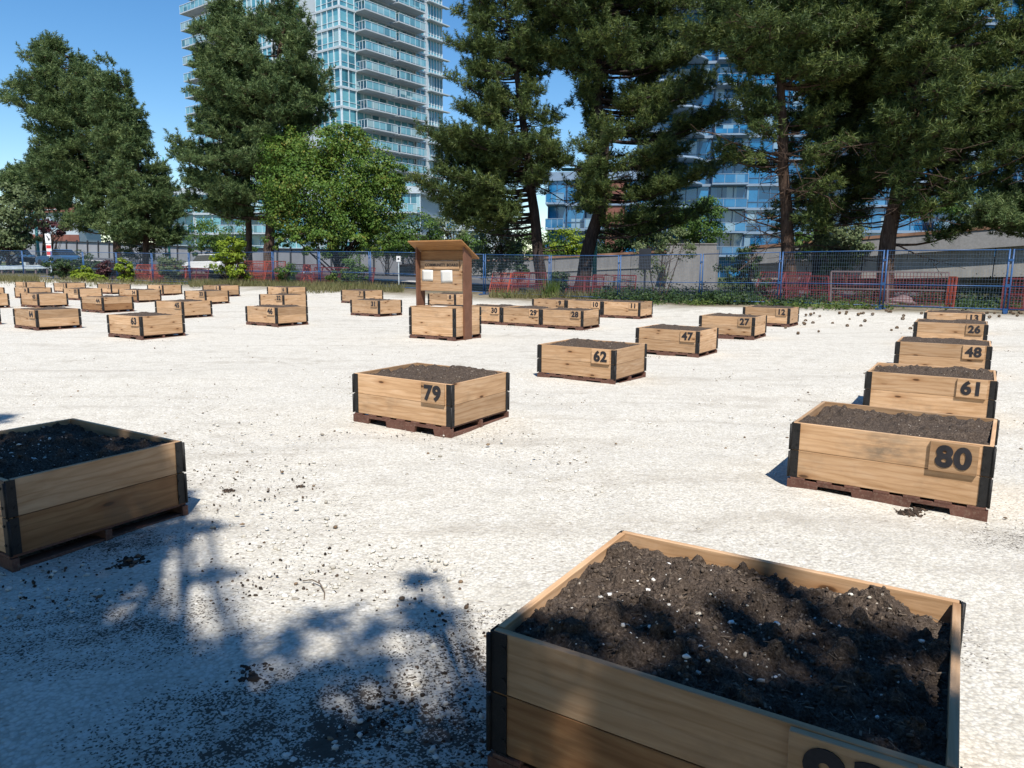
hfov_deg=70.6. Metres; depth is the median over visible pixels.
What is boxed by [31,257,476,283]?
pavement
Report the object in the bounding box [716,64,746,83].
window
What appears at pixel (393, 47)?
balcony door
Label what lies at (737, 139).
window
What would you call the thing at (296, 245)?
window
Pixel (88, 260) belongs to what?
bush
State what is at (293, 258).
screen wall
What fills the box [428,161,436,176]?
window
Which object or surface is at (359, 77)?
balcony door
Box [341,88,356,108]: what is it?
window
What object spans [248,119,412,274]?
maple tree
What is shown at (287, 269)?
bush
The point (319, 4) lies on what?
window
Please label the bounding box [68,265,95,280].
bush
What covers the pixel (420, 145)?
window
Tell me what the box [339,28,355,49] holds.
window
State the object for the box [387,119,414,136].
balcony door
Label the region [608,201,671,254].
bush
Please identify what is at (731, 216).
window
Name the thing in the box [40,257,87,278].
bush
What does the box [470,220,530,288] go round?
conical shrub
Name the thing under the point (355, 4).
balcony door
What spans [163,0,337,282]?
pine tree
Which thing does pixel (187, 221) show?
window
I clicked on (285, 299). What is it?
planter box
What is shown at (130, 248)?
bush
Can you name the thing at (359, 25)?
balcony door
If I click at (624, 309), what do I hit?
planter box
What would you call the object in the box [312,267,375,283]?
barrier panel
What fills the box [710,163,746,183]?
window
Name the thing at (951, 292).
barrier panel
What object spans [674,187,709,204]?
window
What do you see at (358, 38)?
balcony door
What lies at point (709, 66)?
window
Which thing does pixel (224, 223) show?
window
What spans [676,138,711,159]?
window
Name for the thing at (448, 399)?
planter box
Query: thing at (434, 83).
window
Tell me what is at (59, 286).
planter box
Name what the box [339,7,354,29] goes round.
window
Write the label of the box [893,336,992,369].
planter box
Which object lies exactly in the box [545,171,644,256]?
apartment block
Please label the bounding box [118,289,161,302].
planter box
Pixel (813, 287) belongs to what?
barrier panel
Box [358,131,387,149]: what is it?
balcony door
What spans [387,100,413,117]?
balcony door
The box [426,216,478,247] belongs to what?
bush
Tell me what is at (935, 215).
window
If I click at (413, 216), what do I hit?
window
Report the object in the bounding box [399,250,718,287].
ramp wall
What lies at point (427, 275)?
paper notice
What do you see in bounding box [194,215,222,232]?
window
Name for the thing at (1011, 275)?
wire fence
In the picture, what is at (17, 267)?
guard rail
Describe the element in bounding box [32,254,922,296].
road
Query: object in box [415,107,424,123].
window
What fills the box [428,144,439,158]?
window
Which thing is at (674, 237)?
window
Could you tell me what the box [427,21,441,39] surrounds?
window
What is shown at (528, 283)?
barrier panel
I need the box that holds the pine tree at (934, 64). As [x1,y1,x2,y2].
[824,0,1023,302]
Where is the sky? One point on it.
(144, 37)
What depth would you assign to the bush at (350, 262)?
38.02 m
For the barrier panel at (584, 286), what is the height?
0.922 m
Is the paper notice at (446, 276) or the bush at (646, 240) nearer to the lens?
the paper notice at (446, 276)
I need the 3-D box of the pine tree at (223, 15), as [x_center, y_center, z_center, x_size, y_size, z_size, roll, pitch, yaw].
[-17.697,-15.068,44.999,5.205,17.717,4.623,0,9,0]
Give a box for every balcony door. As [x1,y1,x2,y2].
[354,0,385,15]
[355,15,385,34]
[355,34,385,54]
[356,54,385,73]
[356,73,386,92]
[357,93,386,111]
[357,112,387,130]
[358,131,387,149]
[385,6,412,25]
[386,25,412,44]
[386,44,412,62]
[386,63,413,81]
[387,82,413,99]
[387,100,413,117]
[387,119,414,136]
[388,137,414,153]
[388,155,414,171]
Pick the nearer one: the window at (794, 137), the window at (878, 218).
the window at (878, 218)
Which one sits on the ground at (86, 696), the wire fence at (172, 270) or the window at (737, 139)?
the wire fence at (172, 270)
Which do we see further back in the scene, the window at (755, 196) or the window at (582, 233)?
the window at (755, 196)
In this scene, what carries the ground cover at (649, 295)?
on the ground at (86, 696)
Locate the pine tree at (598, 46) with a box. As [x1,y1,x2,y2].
[525,0,737,293]
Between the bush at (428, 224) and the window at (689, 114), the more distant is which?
the window at (689, 114)
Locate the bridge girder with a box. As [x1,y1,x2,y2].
[749,227,1023,291]
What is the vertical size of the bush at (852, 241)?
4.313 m
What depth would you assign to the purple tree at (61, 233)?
87.85 m
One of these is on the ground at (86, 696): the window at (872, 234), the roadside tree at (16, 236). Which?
the roadside tree at (16, 236)
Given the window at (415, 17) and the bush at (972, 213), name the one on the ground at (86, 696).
the bush at (972, 213)
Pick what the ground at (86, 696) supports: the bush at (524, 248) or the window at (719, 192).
the bush at (524, 248)
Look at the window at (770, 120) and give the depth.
89.86 m
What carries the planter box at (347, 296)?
on the ground at (86, 696)
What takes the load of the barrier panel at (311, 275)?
on the ground at (86, 696)
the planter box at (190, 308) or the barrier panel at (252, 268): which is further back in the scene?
the barrier panel at (252, 268)
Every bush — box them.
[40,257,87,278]
[67,249,100,270]
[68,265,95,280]
[86,273,108,281]
[95,259,118,278]
[114,257,135,281]
[116,240,170,277]
[155,254,185,278]
[177,215,257,276]
[273,262,297,282]
[325,269,353,283]
[338,252,368,281]
[355,204,419,275]
[381,206,444,276]
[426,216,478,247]
[451,231,492,260]
[507,229,567,258]
[508,250,529,289]
[543,225,584,257]
[549,271,570,293]
[597,215,636,256]
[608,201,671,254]
[794,228,813,284]
[811,219,876,289]
[900,187,968,231]
[952,207,982,227]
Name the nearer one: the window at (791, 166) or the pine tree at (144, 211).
the pine tree at (144, 211)
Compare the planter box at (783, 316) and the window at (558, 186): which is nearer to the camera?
the planter box at (783, 316)
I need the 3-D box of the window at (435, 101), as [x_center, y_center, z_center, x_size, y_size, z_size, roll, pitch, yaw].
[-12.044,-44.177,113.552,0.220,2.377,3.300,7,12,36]
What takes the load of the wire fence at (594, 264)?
on the ground at (86, 696)
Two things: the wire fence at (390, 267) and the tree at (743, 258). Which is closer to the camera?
the tree at (743, 258)
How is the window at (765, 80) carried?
in the glass tower at (732, 188)
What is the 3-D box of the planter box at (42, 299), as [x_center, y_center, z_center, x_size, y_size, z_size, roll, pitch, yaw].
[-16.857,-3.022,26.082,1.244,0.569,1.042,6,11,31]
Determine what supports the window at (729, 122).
in the glass tower at (732, 188)
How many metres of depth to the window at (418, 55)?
110.15 m
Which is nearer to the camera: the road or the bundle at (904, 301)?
the bundle at (904, 301)
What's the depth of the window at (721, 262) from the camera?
93.26 m
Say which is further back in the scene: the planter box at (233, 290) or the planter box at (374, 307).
the planter box at (233, 290)
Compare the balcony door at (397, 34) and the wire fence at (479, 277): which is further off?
the balcony door at (397, 34)
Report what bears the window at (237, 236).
in the apartment block at (415, 200)
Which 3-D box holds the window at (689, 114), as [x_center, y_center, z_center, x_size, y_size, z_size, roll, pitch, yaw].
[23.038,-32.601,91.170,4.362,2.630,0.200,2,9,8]
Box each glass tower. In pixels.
[637,0,841,277]
[830,0,1023,256]
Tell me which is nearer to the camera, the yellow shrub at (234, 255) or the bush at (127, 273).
the yellow shrub at (234, 255)
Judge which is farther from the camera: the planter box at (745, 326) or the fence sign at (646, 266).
the fence sign at (646, 266)
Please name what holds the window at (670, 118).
in the glass tower at (732, 188)
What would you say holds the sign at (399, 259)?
on the ground at (86, 696)
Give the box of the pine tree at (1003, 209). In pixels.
[953,0,1023,240]
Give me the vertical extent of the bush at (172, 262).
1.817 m
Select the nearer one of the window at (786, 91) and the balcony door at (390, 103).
the window at (786, 91)
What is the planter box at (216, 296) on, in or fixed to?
on the ground at (86, 696)
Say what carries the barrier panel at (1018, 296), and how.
on the ground at (86, 696)
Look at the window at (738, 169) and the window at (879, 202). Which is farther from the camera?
the window at (738, 169)
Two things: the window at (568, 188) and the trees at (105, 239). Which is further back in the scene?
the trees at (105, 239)
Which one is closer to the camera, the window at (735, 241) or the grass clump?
the grass clump
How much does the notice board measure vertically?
2.171 m
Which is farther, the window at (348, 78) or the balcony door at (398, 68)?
the balcony door at (398, 68)
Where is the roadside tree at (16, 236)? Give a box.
[0,179,51,272]
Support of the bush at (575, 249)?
on the ground at (86, 696)
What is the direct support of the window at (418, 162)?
in the apartment tower at (386, 57)
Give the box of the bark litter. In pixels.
[2,323,1023,753]
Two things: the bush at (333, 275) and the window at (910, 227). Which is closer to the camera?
the bush at (333, 275)
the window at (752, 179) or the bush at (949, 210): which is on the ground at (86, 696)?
the bush at (949, 210)
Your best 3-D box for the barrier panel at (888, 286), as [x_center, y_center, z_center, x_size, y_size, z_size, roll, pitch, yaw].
[12.626,-3.188,24.315,3.632,1.185,0.189,6,11,29]
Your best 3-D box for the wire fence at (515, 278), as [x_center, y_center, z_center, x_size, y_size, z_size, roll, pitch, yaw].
[0.227,-4.789,32.124,3.452,1.939,0.800,6,11,31]
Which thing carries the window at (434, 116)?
in the apartment tower at (386, 57)
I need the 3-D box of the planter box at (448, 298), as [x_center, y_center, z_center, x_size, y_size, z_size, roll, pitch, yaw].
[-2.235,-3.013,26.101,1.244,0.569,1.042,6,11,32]
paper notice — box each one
[422,270,432,280]
[441,270,452,282]
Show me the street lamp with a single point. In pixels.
(595, 252)
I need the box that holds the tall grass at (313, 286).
[0,271,624,298]
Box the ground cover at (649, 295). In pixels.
[589,270,1023,309]
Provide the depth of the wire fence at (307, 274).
38.84 m
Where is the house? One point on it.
(81, 236)
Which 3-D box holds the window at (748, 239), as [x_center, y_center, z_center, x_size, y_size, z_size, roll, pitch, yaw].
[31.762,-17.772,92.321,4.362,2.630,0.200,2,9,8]
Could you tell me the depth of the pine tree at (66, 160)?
50.52 m
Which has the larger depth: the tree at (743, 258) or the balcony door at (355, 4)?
the balcony door at (355, 4)
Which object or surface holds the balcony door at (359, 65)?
in the apartment tower at (386, 57)
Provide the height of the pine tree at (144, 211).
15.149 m
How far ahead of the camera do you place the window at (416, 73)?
110.31 m
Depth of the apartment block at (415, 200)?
107.67 m
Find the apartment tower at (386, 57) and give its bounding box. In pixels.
[179,0,449,248]
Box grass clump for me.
[538,276,559,297]
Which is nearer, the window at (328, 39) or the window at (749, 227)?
the window at (749, 227)
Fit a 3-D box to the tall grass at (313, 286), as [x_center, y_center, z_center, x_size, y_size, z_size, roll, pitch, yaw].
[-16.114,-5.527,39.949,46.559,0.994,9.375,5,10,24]
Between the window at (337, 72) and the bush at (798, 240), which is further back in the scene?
the window at (337, 72)
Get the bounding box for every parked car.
[0,249,35,264]
[35,249,80,264]
[183,254,236,273]
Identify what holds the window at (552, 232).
in the apartment block at (558, 214)
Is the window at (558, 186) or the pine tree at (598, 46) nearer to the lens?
the pine tree at (598, 46)
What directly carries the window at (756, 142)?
in the glass tower at (732, 188)
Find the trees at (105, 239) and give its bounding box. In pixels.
[10,222,546,264]
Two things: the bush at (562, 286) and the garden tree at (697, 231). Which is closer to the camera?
the bush at (562, 286)
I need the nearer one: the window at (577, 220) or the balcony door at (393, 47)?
the window at (577, 220)
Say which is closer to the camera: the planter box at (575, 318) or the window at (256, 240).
the planter box at (575, 318)
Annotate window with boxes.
[173,215,194,232]
[174,235,195,246]
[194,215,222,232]
[222,217,244,232]
[229,235,244,247]
[251,215,277,232]
[252,235,277,245]
[279,235,305,247]
[315,0,338,11]
[315,7,338,31]
[316,27,339,50]
[316,48,339,68]
[317,68,340,87]
[319,108,341,127]
[323,88,341,107]
[339,0,354,9]
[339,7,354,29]
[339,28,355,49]
[340,48,355,69]
[341,68,356,88]
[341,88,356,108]
[342,108,356,126]
[393,193,420,211]
[394,215,420,231]
[414,16,424,35]
[414,35,424,53]
[415,53,424,71]
[415,71,424,88]
[415,89,424,106]
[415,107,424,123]
[416,142,425,158]
[416,159,425,173]
[427,0,441,4]
[427,3,441,22]
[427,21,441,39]
[428,40,442,57]
[428,58,442,74]
[428,75,442,92]
[428,92,442,109]
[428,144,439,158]
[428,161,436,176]
[429,110,442,125]
[547,231,565,252]
[548,181,566,202]
[548,206,565,227]
[566,206,584,227]
[567,181,575,202]
[567,231,584,250]
[644,234,671,245]
[657,115,672,124]
[672,234,706,242]
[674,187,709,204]
[675,163,709,183]
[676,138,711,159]
[679,64,715,83]
[679,114,712,134]
[682,14,712,24]
[684,43,715,60]
[685,89,713,109]
[708,210,744,230]
[709,234,742,245]
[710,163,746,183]
[710,186,745,198]
[712,138,748,157]
[713,113,745,134]
[714,89,750,107]
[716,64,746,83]
[718,258,741,270]
[743,234,779,247]
[745,210,780,231]
[746,186,778,207]
[747,162,777,183]
[749,138,777,158]
[754,73,789,84]
[754,88,788,108]
[754,114,777,134]
[789,91,807,108]
[789,137,813,158]
[789,163,814,181]
[845,207,885,229]
[862,233,879,236]
[865,190,886,204]
[886,208,923,230]
[923,210,962,230]
[992,0,1022,21]
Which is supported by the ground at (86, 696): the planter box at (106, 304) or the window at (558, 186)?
the planter box at (106, 304)
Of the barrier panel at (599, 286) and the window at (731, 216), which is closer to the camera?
the barrier panel at (599, 286)
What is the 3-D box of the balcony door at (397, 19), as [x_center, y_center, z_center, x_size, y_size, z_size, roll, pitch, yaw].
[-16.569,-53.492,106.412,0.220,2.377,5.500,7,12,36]
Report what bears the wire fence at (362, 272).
on the ground at (86, 696)
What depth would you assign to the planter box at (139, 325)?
15.54 m
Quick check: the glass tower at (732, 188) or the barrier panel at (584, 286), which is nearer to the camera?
the barrier panel at (584, 286)
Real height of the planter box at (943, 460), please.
0.577 m
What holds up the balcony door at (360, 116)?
in the apartment tower at (386, 57)
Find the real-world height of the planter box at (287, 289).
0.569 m
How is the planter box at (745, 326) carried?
on the ground at (86, 696)
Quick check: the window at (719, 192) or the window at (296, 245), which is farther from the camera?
the window at (296, 245)
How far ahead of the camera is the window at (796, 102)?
89.12 m
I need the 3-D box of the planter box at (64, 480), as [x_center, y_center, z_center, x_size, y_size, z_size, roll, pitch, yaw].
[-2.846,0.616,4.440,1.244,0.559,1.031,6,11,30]
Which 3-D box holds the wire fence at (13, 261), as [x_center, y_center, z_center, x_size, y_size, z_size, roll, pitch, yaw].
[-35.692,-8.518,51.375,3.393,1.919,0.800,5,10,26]
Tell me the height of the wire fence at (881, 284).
1.919 m
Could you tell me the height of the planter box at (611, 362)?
0.580 m
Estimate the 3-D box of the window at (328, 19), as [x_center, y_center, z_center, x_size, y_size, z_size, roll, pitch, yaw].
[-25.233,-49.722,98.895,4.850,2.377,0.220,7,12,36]
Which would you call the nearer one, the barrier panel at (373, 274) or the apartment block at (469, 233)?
the barrier panel at (373, 274)
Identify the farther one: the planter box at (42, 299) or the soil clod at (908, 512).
the planter box at (42, 299)
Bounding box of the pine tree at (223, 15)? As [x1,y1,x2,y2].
[183,0,261,281]
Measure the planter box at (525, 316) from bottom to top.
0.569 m
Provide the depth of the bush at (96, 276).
45.37 m
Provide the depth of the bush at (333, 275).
37.58 m
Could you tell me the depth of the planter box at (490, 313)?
19.96 m
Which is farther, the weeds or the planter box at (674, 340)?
the weeds
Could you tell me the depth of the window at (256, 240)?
108.18 m
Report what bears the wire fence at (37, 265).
on the ground at (86, 696)
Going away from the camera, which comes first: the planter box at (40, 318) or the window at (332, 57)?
the planter box at (40, 318)
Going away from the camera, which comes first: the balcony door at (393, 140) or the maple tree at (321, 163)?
the maple tree at (321, 163)
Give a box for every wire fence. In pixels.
[0,250,23,274]
[22,251,53,278]
[51,251,83,277]
[83,252,116,281]
[116,252,154,282]
[151,253,189,283]
[189,252,223,281]
[228,252,273,282]
[272,251,319,281]
[319,251,370,284]
[370,251,415,287]
[472,254,488,294]
[485,254,551,294]
[550,255,620,299]
[619,254,702,299]
[701,252,782,305]
[779,250,886,309]
[882,249,1013,313]
[1006,249,1023,313]
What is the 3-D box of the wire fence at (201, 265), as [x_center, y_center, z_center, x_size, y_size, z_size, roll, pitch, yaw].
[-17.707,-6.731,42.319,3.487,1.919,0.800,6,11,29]
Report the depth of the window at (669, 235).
94.03 m
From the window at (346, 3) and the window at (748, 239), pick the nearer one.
the window at (748, 239)
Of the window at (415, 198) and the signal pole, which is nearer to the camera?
the signal pole
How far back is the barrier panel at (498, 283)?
34.78 m
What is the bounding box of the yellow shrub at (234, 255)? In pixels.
[204,235,253,280]
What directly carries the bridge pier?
on the ground at (86, 696)
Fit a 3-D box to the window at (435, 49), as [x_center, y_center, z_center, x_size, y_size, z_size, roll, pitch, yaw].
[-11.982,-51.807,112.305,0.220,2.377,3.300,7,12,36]
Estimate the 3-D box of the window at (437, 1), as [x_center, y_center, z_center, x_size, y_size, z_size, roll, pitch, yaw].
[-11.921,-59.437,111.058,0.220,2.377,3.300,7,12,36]
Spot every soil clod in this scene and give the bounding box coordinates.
[105,554,150,569]
[222,488,234,492]
[225,662,273,684]
[894,508,925,517]
[911,506,927,511]
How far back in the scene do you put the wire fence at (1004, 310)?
21.77 m
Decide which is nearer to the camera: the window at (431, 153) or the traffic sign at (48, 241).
the traffic sign at (48, 241)
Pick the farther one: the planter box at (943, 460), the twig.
the planter box at (943, 460)
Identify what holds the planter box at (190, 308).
on the ground at (86, 696)
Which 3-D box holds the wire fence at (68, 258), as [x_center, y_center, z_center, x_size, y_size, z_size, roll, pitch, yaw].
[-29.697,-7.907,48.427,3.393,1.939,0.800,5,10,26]
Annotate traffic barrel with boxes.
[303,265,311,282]
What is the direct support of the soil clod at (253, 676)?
on the ground at (86, 696)
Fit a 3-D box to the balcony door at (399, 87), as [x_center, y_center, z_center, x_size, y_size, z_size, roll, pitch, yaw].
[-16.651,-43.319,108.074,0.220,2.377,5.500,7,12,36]
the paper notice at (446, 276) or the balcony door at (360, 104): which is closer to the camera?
the paper notice at (446, 276)
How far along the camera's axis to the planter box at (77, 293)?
31.07 m
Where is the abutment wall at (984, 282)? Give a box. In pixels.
[752,257,1023,291]
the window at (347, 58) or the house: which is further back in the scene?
the house
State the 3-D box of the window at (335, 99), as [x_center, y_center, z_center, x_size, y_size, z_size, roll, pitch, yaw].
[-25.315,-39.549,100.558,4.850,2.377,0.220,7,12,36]
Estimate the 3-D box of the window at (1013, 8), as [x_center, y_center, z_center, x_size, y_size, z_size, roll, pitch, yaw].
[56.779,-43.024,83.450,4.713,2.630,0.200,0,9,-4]
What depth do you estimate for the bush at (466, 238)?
55.70 m
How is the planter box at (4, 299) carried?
on the ground at (86, 696)
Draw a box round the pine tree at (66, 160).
[0,30,123,273]
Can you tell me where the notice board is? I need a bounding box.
[408,240,480,340]
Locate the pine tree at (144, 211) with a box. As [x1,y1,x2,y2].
[84,48,193,278]
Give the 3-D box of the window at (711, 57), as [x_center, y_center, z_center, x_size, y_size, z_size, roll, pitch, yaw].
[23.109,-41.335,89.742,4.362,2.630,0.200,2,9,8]
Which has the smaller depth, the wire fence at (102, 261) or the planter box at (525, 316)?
the planter box at (525, 316)
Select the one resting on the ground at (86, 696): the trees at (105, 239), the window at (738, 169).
the trees at (105, 239)
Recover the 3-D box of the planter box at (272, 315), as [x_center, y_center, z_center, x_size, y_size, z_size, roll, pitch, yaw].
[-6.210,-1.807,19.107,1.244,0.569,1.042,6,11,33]
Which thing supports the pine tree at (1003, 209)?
on the ground at (86, 696)
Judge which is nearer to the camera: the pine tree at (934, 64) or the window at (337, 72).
the pine tree at (934, 64)
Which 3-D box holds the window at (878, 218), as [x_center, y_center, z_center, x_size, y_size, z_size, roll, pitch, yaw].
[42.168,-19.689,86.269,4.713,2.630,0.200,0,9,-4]
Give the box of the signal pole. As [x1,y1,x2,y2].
[25,211,41,272]
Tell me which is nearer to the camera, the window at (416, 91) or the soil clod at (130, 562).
the soil clod at (130, 562)
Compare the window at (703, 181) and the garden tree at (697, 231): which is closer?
the garden tree at (697, 231)
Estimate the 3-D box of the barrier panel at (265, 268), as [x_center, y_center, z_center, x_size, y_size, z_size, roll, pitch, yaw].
[-14.166,-6.370,41.442,2.816,1.356,0.258,3,10,17]
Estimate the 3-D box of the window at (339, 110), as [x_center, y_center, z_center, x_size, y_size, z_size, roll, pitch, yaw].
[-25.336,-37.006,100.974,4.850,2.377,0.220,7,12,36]
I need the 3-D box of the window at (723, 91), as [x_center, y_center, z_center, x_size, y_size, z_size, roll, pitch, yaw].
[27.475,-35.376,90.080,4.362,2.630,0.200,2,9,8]
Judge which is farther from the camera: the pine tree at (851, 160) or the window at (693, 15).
the window at (693, 15)
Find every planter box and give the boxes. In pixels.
[0,293,9,307]
[0,418,187,572]
[12,306,81,330]
[14,287,51,297]
[15,281,45,286]
[20,292,68,307]
[53,282,85,291]
[63,287,102,299]
[80,295,133,312]
[97,283,130,293]
[106,312,185,339]
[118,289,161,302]
[147,284,181,295]
[154,299,212,317]
[184,289,229,303]
[202,284,239,296]
[245,304,307,326]
[259,293,306,305]
[267,286,306,294]
[341,289,382,302]
[350,298,401,316]
[352,363,509,437]
[428,292,462,304]
[475,304,516,324]
[486,530,965,767]
[501,305,557,327]
[532,298,573,307]
[537,338,646,384]
[540,307,599,330]
[566,299,611,317]
[602,300,652,318]
[635,324,718,357]
[699,313,766,339]
[742,305,799,326]
[787,401,999,521]
[863,362,998,418]
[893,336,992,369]
[912,319,988,339]
[923,310,985,320]
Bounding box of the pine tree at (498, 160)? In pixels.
[402,0,603,285]
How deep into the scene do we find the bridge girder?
39.44 m
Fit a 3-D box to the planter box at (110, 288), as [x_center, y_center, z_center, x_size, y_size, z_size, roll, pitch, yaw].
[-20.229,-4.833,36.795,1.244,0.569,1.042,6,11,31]
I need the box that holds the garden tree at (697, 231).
[661,195,731,243]
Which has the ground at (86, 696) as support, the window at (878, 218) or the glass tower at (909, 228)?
the glass tower at (909, 228)
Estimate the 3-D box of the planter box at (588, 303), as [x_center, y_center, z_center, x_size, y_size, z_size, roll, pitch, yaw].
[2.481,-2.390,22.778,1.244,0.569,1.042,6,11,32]
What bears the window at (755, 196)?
in the glass tower at (732, 188)
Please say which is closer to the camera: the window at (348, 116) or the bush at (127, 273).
the bush at (127, 273)
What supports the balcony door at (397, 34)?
in the apartment tower at (386, 57)
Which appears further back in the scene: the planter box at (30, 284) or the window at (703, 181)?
the window at (703, 181)
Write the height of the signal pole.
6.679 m
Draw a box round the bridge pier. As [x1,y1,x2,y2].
[665,243,716,288]
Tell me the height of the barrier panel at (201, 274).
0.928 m
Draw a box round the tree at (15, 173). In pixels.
[0,158,68,272]
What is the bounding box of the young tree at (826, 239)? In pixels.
[797,233,853,296]
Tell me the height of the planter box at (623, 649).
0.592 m
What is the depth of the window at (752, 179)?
91.05 m
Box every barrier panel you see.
[131,264,169,281]
[151,266,186,280]
[183,268,208,280]
[235,263,267,283]
[244,261,285,280]
[283,264,323,281]
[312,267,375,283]
[489,272,530,291]
[511,272,546,291]
[565,276,603,292]
[592,274,636,293]
[753,272,810,300]
[785,275,829,302]
[830,271,949,308]
[945,276,957,306]
[1000,278,1023,310]
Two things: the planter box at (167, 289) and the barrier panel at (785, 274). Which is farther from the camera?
the planter box at (167, 289)
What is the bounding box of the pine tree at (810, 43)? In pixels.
[664,0,894,299]
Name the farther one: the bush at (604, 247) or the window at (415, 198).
the window at (415, 198)
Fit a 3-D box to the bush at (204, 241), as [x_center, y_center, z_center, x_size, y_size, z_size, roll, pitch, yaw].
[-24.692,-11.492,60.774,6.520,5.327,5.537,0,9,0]
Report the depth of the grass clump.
30.89 m
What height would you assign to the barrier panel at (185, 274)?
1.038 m
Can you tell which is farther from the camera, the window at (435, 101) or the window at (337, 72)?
the window at (435, 101)
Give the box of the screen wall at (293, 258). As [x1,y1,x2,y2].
[26,240,413,274]
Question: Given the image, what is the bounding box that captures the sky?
[0,0,636,254]
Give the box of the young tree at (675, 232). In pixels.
[632,226,699,298]
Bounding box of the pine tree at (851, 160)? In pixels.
[748,0,887,298]
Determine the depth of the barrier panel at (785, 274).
27.48 m
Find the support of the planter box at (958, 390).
on the ground at (86, 696)
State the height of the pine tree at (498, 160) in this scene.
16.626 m
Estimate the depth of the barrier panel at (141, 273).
46.07 m
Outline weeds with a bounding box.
[171,277,1021,310]
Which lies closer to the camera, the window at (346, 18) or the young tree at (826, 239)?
the young tree at (826, 239)
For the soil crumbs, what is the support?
on the ground at (86, 696)
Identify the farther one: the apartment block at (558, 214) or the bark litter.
the apartment block at (558, 214)
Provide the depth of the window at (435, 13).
111.51 m
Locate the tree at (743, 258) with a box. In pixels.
[712,242,774,302]
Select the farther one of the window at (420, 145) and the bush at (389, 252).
the window at (420, 145)
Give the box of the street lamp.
[562,168,596,290]
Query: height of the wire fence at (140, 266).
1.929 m
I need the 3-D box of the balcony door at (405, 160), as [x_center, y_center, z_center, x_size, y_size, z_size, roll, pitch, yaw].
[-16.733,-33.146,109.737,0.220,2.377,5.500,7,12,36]
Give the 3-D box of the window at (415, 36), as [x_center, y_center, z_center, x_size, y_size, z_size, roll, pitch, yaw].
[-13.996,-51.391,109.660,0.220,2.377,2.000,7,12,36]
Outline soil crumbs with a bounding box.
[0,313,1010,766]
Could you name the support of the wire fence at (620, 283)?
on the ground at (86, 696)
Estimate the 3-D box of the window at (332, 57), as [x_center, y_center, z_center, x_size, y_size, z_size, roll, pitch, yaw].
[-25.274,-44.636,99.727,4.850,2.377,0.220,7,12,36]
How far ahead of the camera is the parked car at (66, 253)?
64.25 m
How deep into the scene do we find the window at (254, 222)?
107.81 m
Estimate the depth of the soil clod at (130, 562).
3.83 m
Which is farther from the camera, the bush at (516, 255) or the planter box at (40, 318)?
the bush at (516, 255)
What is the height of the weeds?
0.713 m
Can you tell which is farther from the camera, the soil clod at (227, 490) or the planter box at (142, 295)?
the planter box at (142, 295)
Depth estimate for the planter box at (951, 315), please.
17.10 m
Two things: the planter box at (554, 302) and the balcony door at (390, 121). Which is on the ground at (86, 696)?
the planter box at (554, 302)
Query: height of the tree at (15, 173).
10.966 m
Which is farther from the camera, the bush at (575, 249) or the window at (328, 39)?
the window at (328, 39)
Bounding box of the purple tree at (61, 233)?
[32,218,70,248]
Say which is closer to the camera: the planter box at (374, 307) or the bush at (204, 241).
the planter box at (374, 307)
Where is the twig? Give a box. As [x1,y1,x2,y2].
[302,579,324,599]
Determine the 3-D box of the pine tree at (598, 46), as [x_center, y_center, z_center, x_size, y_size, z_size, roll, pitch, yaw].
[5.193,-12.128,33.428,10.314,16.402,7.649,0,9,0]
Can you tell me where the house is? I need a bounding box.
[20,207,100,264]
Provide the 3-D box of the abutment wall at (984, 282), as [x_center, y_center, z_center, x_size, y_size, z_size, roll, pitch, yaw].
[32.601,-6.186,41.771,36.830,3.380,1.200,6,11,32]
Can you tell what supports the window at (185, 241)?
in the apartment block at (415, 200)
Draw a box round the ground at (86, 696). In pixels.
[0,262,1023,767]
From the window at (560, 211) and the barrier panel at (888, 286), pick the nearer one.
the barrier panel at (888, 286)
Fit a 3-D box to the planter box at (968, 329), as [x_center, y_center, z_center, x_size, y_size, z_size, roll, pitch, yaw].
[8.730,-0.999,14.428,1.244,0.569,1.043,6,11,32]
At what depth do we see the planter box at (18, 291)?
32.89 m
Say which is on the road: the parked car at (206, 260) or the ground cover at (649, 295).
the parked car at (206, 260)
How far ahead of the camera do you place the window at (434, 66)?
112.74 m
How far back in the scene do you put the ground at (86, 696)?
4.49 m
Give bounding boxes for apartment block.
[164,186,443,248]
[444,217,513,260]
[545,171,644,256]
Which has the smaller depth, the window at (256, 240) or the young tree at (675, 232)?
the young tree at (675, 232)
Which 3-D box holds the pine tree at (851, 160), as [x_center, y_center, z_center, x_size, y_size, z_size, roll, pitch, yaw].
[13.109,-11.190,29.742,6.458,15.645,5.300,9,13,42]
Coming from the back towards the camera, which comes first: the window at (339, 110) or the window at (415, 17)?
the window at (415, 17)
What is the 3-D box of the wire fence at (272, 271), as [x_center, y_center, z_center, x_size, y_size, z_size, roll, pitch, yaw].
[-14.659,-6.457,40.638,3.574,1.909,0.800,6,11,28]
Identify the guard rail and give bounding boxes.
[0,264,64,273]
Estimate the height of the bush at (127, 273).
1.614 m
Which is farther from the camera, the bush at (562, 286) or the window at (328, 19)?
the window at (328, 19)
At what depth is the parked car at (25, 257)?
69.92 m
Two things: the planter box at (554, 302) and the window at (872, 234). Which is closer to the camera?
the planter box at (554, 302)
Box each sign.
[45,233,51,270]
[396,256,400,284]
[638,249,650,291]
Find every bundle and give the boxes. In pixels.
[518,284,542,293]
[884,295,915,304]
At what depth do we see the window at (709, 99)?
90.56 m
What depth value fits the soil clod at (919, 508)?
4.80 m
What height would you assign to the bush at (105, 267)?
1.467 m

